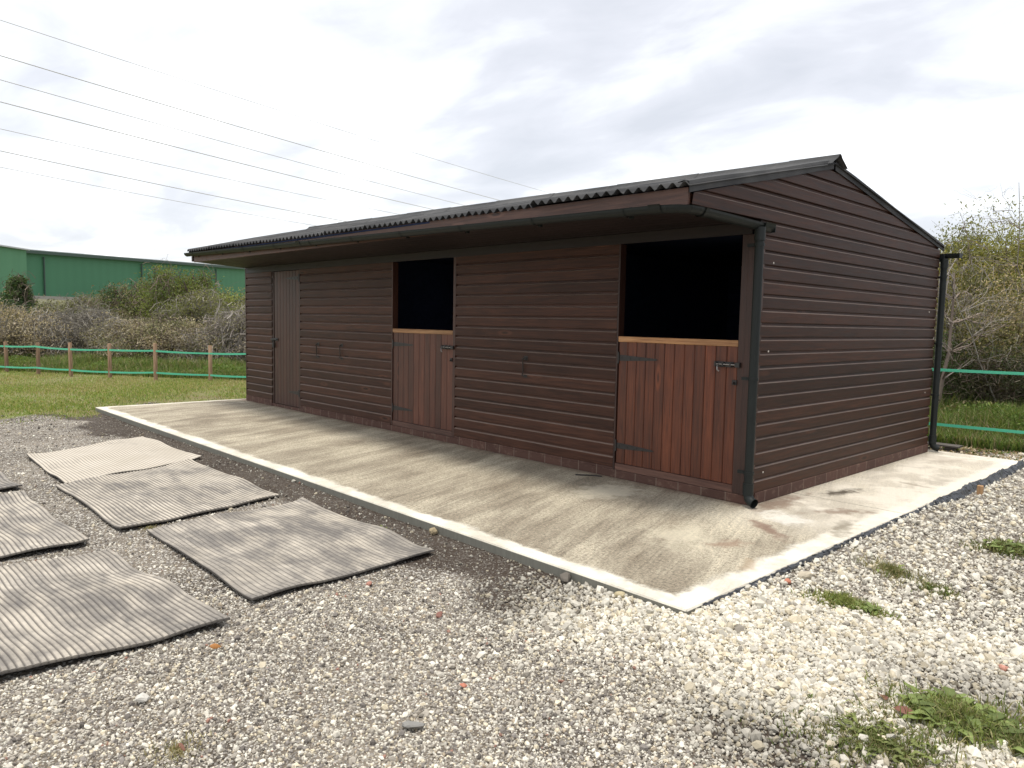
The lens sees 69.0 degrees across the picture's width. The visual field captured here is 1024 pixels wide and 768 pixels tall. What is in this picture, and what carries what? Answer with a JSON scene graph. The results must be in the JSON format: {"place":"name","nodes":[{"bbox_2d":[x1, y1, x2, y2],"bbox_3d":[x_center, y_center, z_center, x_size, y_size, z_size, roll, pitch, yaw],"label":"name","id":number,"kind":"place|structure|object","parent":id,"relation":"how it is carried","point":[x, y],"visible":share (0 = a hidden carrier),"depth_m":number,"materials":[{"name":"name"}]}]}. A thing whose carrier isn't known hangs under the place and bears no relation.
{"place":"outdoors","nodes":[
{"label":"outdoors","id":0,"kind":"place"},
{"bbox_2d":[35,299,92,307],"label":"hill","id":1,"kind":"structure","parent":0,"point":[44,300],"depth_m":56.88,"materials":[{"name":"beige"}]},
{"bbox_2d":[1,296,213,304],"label":"grey wall","id":2,"kind":"structure","parent":1,"relation":"on","point":[53,297],"depth_m":58.92,"materials":[{"name":"grey"}]},
{"bbox_2d":[0,167,315,225],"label":"power line","id":3,"kind":"object","parent":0,"point":[147,195],"visible":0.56,"depth_m":67.58,"materials":[{"name":"grey metal"}]},
{"bbox_2d":[0,150,345,221],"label":"power line","id":4,"kind":"object","parent":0,"point":[162,185],"visible":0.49,"depth_m":62.94,"materials":[{"name":"grey metal"}]},
{"bbox_2d":[0,128,396,213],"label":"power line","id":5,"kind":"object","parent":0,"point":[179,168],"visible":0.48,"depth_m":67.79,"materials":[{"name":"grey metal"}]},
{"bbox_2d":[0,101,432,209],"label":"power line","id":6,"kind":"object","parent":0,"point":[197,152],"visible":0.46,"depth_m":59.20,"materials":[{"name":"grey metal"}]},
{"bbox_2d":[0,79,464,205],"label":"power line","id":7,"kind":"object","parent":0,"point":[211,138],"visible":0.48,"depth_m":63.80,"materials":[{"name":"grey metal"}]},
{"bbox_2d":[0,55,497,199],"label":"power line","id":8,"kind":"object","parent":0,"point":[221,121],"visible":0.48,"depth_m":58.20,"materials":[{"name":"grey metal"}]},
{"bbox_2d":[1,20,547,192],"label":"power line","id":9,"kind":"object","parent":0,"point":[242,98],"visible":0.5,"depth_m":63.40,"materials":[{"name":"grey metal"}]},
{"bbox_2d":[0,371,1023,767],"bbox_3d":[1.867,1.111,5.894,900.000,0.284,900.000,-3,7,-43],"label":"ground","id":10,"kind":"structure","parent":0,"point":[458,553],"depth_m":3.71,"materials":[{"name":"grey gravel"}]},
{"bbox_2d":[0,471,22,489],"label":"rubber mat","id":11,"kind":"object","parent":10,"relation":"on","point":[5,482],"visible":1,"depth_m":6.36,"materials":[{"name":"grey rubber"}]},
{"bbox_2d":[0,295,32,324],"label":"shrub","id":12,"kind":"object","parent":10,"relation":"on","point":[9,303],"visible":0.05,"depth_m":34.93,"materials":[{"name":"green plant"}]},
{"bbox_2d":[0,291,43,352],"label":"bramble bush","id":13,"kind":"object","parent":10,"relation":"on","point":[2,316],"visible":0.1,"depth_m":23.51,"materials":[{"name":"brown plant"}]},
{"bbox_2d":[0,269,51,312],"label":"conifer","id":14,"kind":"object","parent":10,"relation":"on","point":[16,287],"visible":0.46,"depth_m":36.18,"materials":[{"name":"green plant"}]},
{"bbox_2d":[0,303,72,359],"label":"bramble bush","id":15,"kind":"object","parent":10,"relation":"on","point":[18,339],"visible":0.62,"depth_m":22.31,"materials":[{"name":"brown plant"}]},
{"bbox_2d":[0,490,89,557],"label":"rubber mat","id":16,"kind":"object","parent":10,"relation":"on","point":[27,524],"visible":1,"depth_m":5.07,"materials":[{"name":"grey rubber"}]},
{"bbox_2d":[23,296,68,322],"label":"shrub","id":17,"kind":"object","parent":10,"relation":"on","point":[44,308],"visible":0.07,"depth_m":35.04,"materials":[{"name":"green plant"}]},
{"bbox_2d":[1,302,102,356],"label":"bramble bush","id":18,"kind":"object","parent":10,"relation":"on","point":[68,318],"visible":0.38,"depth_m":23.37,"materials":[{"name":"brown plant"}]},
{"bbox_2d":[38,290,100,315],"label":"shrub","id":19,"kind":"object","parent":10,"relation":"on","point":[77,301],"visible":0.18,"depth_m":35.81,"materials":[{"name":"green plant"}]},
{"bbox_2d":[42,301,121,356],"bbox_3d":[-14.316,-1.731,25.233,4.047,2.180,4.210,-3,7,-43],"label":"bramble bush","id":20,"kind":"object","parent":10,"relation":"on","point":[95,315],"visible":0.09,"depth_m":24.69,"materials":[{"name":"brown plant"}]},
{"bbox_2d":[83,290,102,308],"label":"shrub","id":21,"kind":"object","parent":10,"relation":"on","point":[93,302],"visible":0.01,"depth_m":35.84,"materials":[{"name":"green plant"}]},
{"bbox_2d":[69,278,155,323],"bbox_3d":[-17.609,-3.214,34.859,4.598,3.471,5.124,-3,7,-43],"label":"tree","id":22,"kind":"object","parent":10,"relation":"on","point":[110,299],"visible":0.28,"depth_m":34.01,"materials":[{"name":"green plant"}]},
{"bbox_2d":[26,436,201,483],"bbox_3d":[-4.141,0.740,7.708,1.350,0.042,2.303,-3,7,-43],"label":"rubber mat","id":23,"kind":"object","parent":10,"relation":"on","point":[116,456],"visible":0.99,"depth_m":7.58,"materials":[{"name":"grey rubber"}]},
{"bbox_2d":[0,549,229,674],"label":"rubber mat","id":24,"kind":"object","parent":10,"relation":"on","point":[54,610],"visible":1,"depth_m":3.69,"materials":[{"name":"grey rubber"}]},
{"bbox_2d":[76,312,163,357],"bbox_3d":[-12.262,-1.401,23.933,3.066,1.816,3.887,-3,7,-43],"label":"bramble bush","id":25,"kind":"object","parent":10,"relation":"on","point":[106,329],"visible":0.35,"depth_m":23.24,"materials":[{"name":"brown plant"}]},
{"bbox_2d":[0,245,244,299],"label":"warehouse","id":26,"kind":"structure","parent":10,"relation":"on","point":[56,273],"depth_m":68.66,"materials":[{"name":"green metal"}]},
{"bbox_2d":[0,370,245,423],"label":"turf","id":27,"kind":"structure","parent":10,"relation":"on","point":[160,387],"depth_m":14.21,"materials":[{"name":"green plant"}]},
{"bbox_2d":[0,341,245,380],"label":"tape fence","id":28,"kind":"object","parent":10,"relation":"on","point":[109,371],"visible":0.73,"depth_m":17.96,"materials":[{"name":"brown wood"}]},
{"bbox_2d":[100,272,171,322],"bbox_3d":[-16.552,-3.252,34.061,4.487,3.744,4.246,-3,7,-43],"label":"tree","id":29,"kind":"object","parent":10,"relation":"on","point":[136,301],"visible":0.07,"depth_m":33.06,"materials":[{"name":"green plant"}]},
{"bbox_2d":[135,692,149,701],"bbox_3d":[-1.428,1.214,2.883,0.046,0.031,0.060,17,-8,0],"label":"stone","id":30,"kind":"object","parent":10,"relation":"on","point":[142,697],"visible":1,"depth_m":2.87,"materials":[{"name":"white stone"}]},
{"bbox_2d":[94,309,195,360],"bbox_3d":[-11.132,-1.375,23.328,3.613,1.908,3.559,1,5,-1],"label":"bramble bush","id":31,"kind":"object","parent":10,"relation":"on","point":[132,332],"visible":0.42,"depth_m":22.68,"materials":[{"name":"brown plant"}]},
{"bbox_2d":[136,523,160,532],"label":"weed clump","id":32,"kind":"object","parent":10,"relation":"on","point":[150,527],"visible":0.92,"depth_m":5.22,"materials":[{"name":"green plant"}]},
{"bbox_2d":[56,458,279,528],"bbox_3d":[-2.963,0.878,6.321,1.299,0.048,2.165,-3,7,-43],"label":"rubber mat","id":33,"kind":"object","parent":10,"relation":"on","point":[181,489],"visible":1,"depth_m":6.14,"materials":[{"name":"grey rubber"}]},
{"bbox_2d":[129,312,215,359],"bbox_3d":[-10.121,-1.346,23.515,3.660,1.860,3.383,-3,7,-43],"label":"bramble bush","id":34,"kind":"object","parent":10,"relation":"on","point":[182,325],"visible":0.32,"depth_m":22.56,"materials":[{"name":"brown plant"}]},
{"bbox_2d":[176,743,184,750],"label":"fallen leaf","id":35,"kind":"object","parent":10,"relation":"on","point":[181,746],"visible":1,"depth_m":2.56,"materials":[{"name":"brown plant"}]},
{"bbox_2d":[138,728,223,767],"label":"weed clump","id":36,"kind":"object","parent":10,"relation":"on","point":[177,750],"visible":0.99,"depth_m":2.55,"materials":[{"name":"green plant"}]},
{"bbox_2d":[129,258,243,322],"bbox_3d":[-14.391,-3.426,32.634,4.457,4.417,5.211,-3,7,-43],"label":"tree","id":37,"kind":"object","parent":10,"relation":"on","point":[165,288],"visible":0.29,"depth_m":31.97,"materials":[{"name":"green plant"}]},
{"bbox_2d":[141,280,242,332],"bbox_3d":[-11.134,-2.178,26.599,4.179,3.052,4.668,-3,7,-43],"label":"shrub","id":38,"kind":"object","parent":10,"relation":"on","point":[187,308],"visible":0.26,"depth_m":25.78,"materials":[{"name":"green plant"}]},
{"bbox_2d":[159,304,245,363],"bbox_3d":[-9.049,-1.382,22.695,3.255,2.108,3.558,-3,7,-43],"label":"bramble bush","id":39,"kind":"object","parent":10,"relation":"on","point":[207,338],"visible":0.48,"depth_m":22.12,"materials":[{"name":"brown plant"}]},
{"bbox_2d":[210,643,220,648],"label":"fallen leaf","id":40,"kind":"object","parent":10,"relation":"on","point":[214,646],"visible":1,"depth_m":3.34,"materials":[{"name":"orange plant"}]},
{"bbox_2d":[202,287,244,316],"bbox_3d":[-11.021,-2.517,30.842,3.211,3.005,3.738,-3,7,-43],"label":"tree","id":41,"kind":"object","parent":10,"relation":"on","point":[234,300],"visible":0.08,"depth_m":30.41,"materials":[{"name":"green plant"}]},
{"bbox_2d":[202,300,245,362],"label":"bramble bush","id":42,"kind":"object","parent":10,"relation":"on","point":[240,334],"visible":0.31,"depth_m":21.92,"materials":[{"name":"brown plant"}]},
{"bbox_2d":[147,497,434,599],"bbox_3d":[-1.508,1.025,4.939,1.251,0.047,1.800,-3,7,-43],"label":"rubber mat","id":43,"kind":"object","parent":10,"relation":"on","point":[262,552],"visible":1,"depth_m":4.80,"materials":[{"name":"grey rubber"}]},
{"bbox_2d":[402,720,424,728],"bbox_3d":[-0.363,1.252,2.737,0.086,0.026,0.045,1,-7,0],"label":"stone","id":44,"kind":"object","parent":10,"relation":"on","point":[407,724],"visible":1,"depth_m":2.73,"materials":[{"name":"grey stone"}]},
{"bbox_2d":[429,527,437,534],"bbox_3d":[-0.541,1.011,5.125,0.055,0.055,0.057,-1,5,-21],"label":"stone","id":45,"kind":"object","parent":10,"relation":"on","point":[433,531],"visible":1,"depth_m":5.11,"materials":[{"name":"beige stone"}]},
{"bbox_2d":[436,611,442,617],"bbox_3d":[-0.368,1.167,3.771,0.034,0.018,0.050,-5,19,7],"label":"brick chip","id":46,"kind":"object","parent":10,"relation":"on","point":[439,614],"visible":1,"depth_m":3.76,"materials":[{"name":"brick"}]},
{"bbox_2d":[95,399,903,614],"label":"concrete slab","id":47,"kind":"structure","parent":10,"relation":"on","point":[676,551],"depth_m":5.76,"materials":[{"name":"beige concrete"}]},
{"bbox_2d":[575,474,601,476],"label":"twig","id":48,"kind":"object","parent":47,"relation":"on","point":[588,475],"visible":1,"depth_m":6.88,"materials":[{"name":"black wood"}]},
{"bbox_2d":[560,572,570,582],"bbox_3d":[0.301,1.100,4.220,0.062,0.051,0.091,-8,12,4],"label":"stone","id":49,"kind":"object","parent":10,"relation":"on","point":[565,577],"visible":1,"depth_m":4.21,"materials":[{"name":"grey stone"}]},
{"bbox_2d":[614,591,624,597],"bbox_3d":[0.572,1.117,3.949,0.051,0.038,0.050,-3,6,-42],"label":"stone","id":50,"kind":"object","parent":10,"relation":"on","point":[620,593],"visible":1,"depth_m":3.94,"materials":[{"name":"beige stone"}]},
{"bbox_2d":[797,571,812,579],"bbox_3d":[1.688,1.102,4.300,0.092,0.048,0.064,-15,6,10],"label":"stone","id":51,"kind":"object","parent":10,"relation":"on","point":[803,575],"visible":1,"depth_m":4.28,"materials":[{"name":"white stone"}]},
{"bbox_2d":[790,588,907,619],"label":"weed clump","id":52,"kind":"object","parent":10,"relation":"on","point":[849,602],"visible":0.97,"depth_m":3.96,"materials":[{"name":"green plant"}]},
{"bbox_2d":[703,460,1023,605],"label":"plastic membrane","id":53,"kind":"object","parent":10,"relation":"on","point":[966,490],"visible":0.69,"depth_m":5.60,"materials":[{"name":"black plastic"}]},
{"bbox_2d":[841,601,889,619],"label":"weed clump","id":54,"kind":"object","parent":10,"relation":"on","point":[868,606],"visible":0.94,"depth_m":3.86,"materials":[{"name":"green plant"}]},
{"bbox_2d":[731,688,1003,767],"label":"weed clump","id":55,"kind":"object","parent":10,"relation":"on","point":[878,743],"visible":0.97,"depth_m":2.66,"materials":[{"name":"green plant"}]},
{"bbox_2d":[851,544,939,586],"bbox_3d":[2.279,1.098,4.495,0.361,0.103,0.661,0,5,-18],"label":"weed clump","id":56,"kind":"object","parent":10,"relation":"on","point":[891,568],"visible":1,"depth_m":4.46,"materials":[{"name":"green plant"}]},
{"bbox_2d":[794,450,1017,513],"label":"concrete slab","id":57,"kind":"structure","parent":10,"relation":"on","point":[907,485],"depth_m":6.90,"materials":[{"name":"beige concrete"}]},
{"bbox_2d":[184,154,962,507],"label":"timber stable","id":58,"kind":"structure","parent":57,"relation":"on","point":[752,336],"depth_m":7.30,"materials":[{"name":"brown wood"}]},
{"bbox_2d":[270,270,299,406],"bbox_3d":[-3.474,-0.699,11.447,0.080,2.050,0.925,-3,7,-43],"label":"tack door","id":59,"kind":"structure","parent":58,"relation":"in","point":[286,283],"depth_m":11.41,"materials":[{"name":"brown wood"}]},
{"bbox_2d":[392,328,453,430],"bbox_3d":[-1.086,-0.077,8.930,0.111,1.151,1.251,-3,7,-43],"label":"stable door","id":60,"kind":"structure","parent":58,"relation":"in","point":[423,358],"depth_m":8.91,"materials":[{"name":"brown wood"}]},
{"bbox_2d":[615,336,740,483],"bbox_3d":[1.365,0.187,6.339,0.111,1.151,1.247,-3,7,-43],"label":"stable door","id":61,"kind":"structure","parent":58,"relation":"in","point":[677,396],"depth_m":6.31,"materials":[{"name":"brown wood"}]},
{"bbox_2d":[840,665,1023,765],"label":"weed clump","id":62,"kind":"object","parent":10,"relation":"on","point":[961,710],"visible":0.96,"depth_m":2.82,"materials":[{"name":"green plant"}]},
{"bbox_2d":[893,706,919,720],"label":"fallen leaf","id":63,"kind":"object","parent":62,"relation":"on","point":[903,709],"visible":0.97,"depth_m":2.85,"materials":[{"name":"brown plant"}]},
{"bbox_2d":[905,573,971,602],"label":"weed clump","id":64,"kind":"object","parent":10,"relation":"on","point":[934,585],"visible":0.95,"depth_m":4.22,"materials":[{"name":"green plant"}]},
{"bbox_2d":[927,442,962,450],"bbox_3d":[5.408,0.816,9.518,0.180,0.125,0.560,-3,7,-43],"label":"timber board","id":65,"kind":"object","parent":10,"relation":"on","point":[948,447],"visible":0.44,"depth_m":9.35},
{"bbox_2d":[931,331,990,400],"bbox_3d":[7.239,-0.077,12.598,1.764,1.656,1.766,-3,7,-43],"label":"dark bush","id":66,"kind":"object","parent":10,"relation":"on","point":[955,353],"visible":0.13,"depth_m":12.19,"materials":[{"name":"green plant"}]},
{"bbox_2d":[912,702,1023,757],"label":"weed clump","id":67,"kind":"object","parent":10,"relation":"on","point":[1016,744],"visible":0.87,"depth_m":2.66,"materials":[{"name":"green plant"}]},
{"bbox_2d":[935,241,1009,406],"bbox_3d":[7.059,-0.670,11.782,1.824,2.954,1.367,-1,5,-24],"label":"bare tree","id":68,"kind":"object","parent":10,"relation":"on","point":[948,349],"visible":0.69,"depth_m":11.70,"materials":[{"name":"brown plant"}]},
{"bbox_2d":[928,445,1023,461],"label":"leaf litter","id":69,"kind":"object","parent":10,"relation":"on","point":[994,451],"visible":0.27,"depth_m":9.18,"materials":[{"name":"brown plant"}]},
{"bbox_2d":[929,339,1023,406],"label":"dark bush","id":70,"kind":"object","parent":10,"relation":"on","point":[982,384],"visible":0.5,"depth_m":11.63,"materials":[{"name":"green plant"}]},
{"bbox_2d":[929,368,1023,433],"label":"tape fence","id":71,"kind":"object","parent":10,"relation":"on","point":[982,428],"visible":0.04,"depth_m":9.57,"materials":[{"name":"green plastic"}]},
{"bbox_2d":[931,245,1023,378],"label":"thorn bush","id":72,"kind":"object","parent":10,"relation":"on","point":[975,280],"visible":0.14,"depth_m":12.90,"materials":[{"name":"green plant"}]},
{"bbox_2d":[932,195,1023,363],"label":"willow tree","id":73,"kind":"object","parent":10,"relation":"on","point":[974,239],"visible":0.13,"depth_m":14.29,"materials":[{"name":"green plant"}]},
{"bbox_2d":[934,262,1023,398],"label":"thorn bush","id":74,"kind":"object","parent":10,"relation":"on","point":[1008,337],"visible":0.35,"depth_m":12.13,"materials":[{"name":"green plant"}]},
{"bbox_2d":[976,485,983,495],"bbox_3d":[4.107,0.986,6.547,0.045,0.192,0.045,-3,7,-43],"label":"wooden peg","id":75,"kind":"object","parent":10,"relation":"on","point":[980,489],"visible":0.5,"depth_m":6.53,"materials":[{"name":"brown wood"}]},
{"bbox_2d":[943,181,1023,298],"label":"bare tree","id":76,"kind":"object","parent":10,"relation":"on","point":[1017,226],"visible":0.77,"depth_m":13.00,"materials":[{"name":"brown plant"}]},
{"bbox_2d":[951,267,1022,401],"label":"bare tree","id":77,"kind":"object","parent":10,"relation":"on","point":[972,335],"visible":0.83,"depth_m":11.44,"materials":[{"name":"brown plant"}]},
{"bbox_2d":[958,197,1023,286],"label":"willow tree","id":78,"kind":"object","parent":10,"relation":"on","point":[1009,234],"depth_m":14.72,"materials":[{"name":"green plant"}]},
{"bbox_2d":[959,535,1023,560],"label":"weed clump","id":79,"kind":"object","parent":10,"relation":"on","point":[1008,547],"visible":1,"depth_m":5.01,"materials":[{"name":"green plant"}]},
{"bbox_2d":[998,664,1008,670],"bbox_3d":[2.165,1.250,3.280,0.034,0.027,0.036,2,5,7],"label":"brick chip","id":80,"kind":"object","parent":10,"relation":"on","point":[1003,667],"visible":0.97,"depth_m":3.27,"materials":[{"name":"stone"}]},
{"bbox_2d":[986,336,1023,404],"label":"dark bush","id":81,"kind":"object","parent":10,"relation":"on","point":[1015,365],"visible":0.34,"depth_m":11.56,"materials":[{"name":"green plant"}]},
{"bbox_2d":[0,350,1023,452],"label":"rough grass","id":82,"kind":"structure","parent":0,"point":[990,440],"depth_m":11.91,"materials":[{"name":"green plant"}]},
{"bbox_2d":[0,0,1023,270],"label":"sky","id":83,"kind":"structure","parent":0,"point":[919,100],"materials":[{"name":"white"}]}
]}

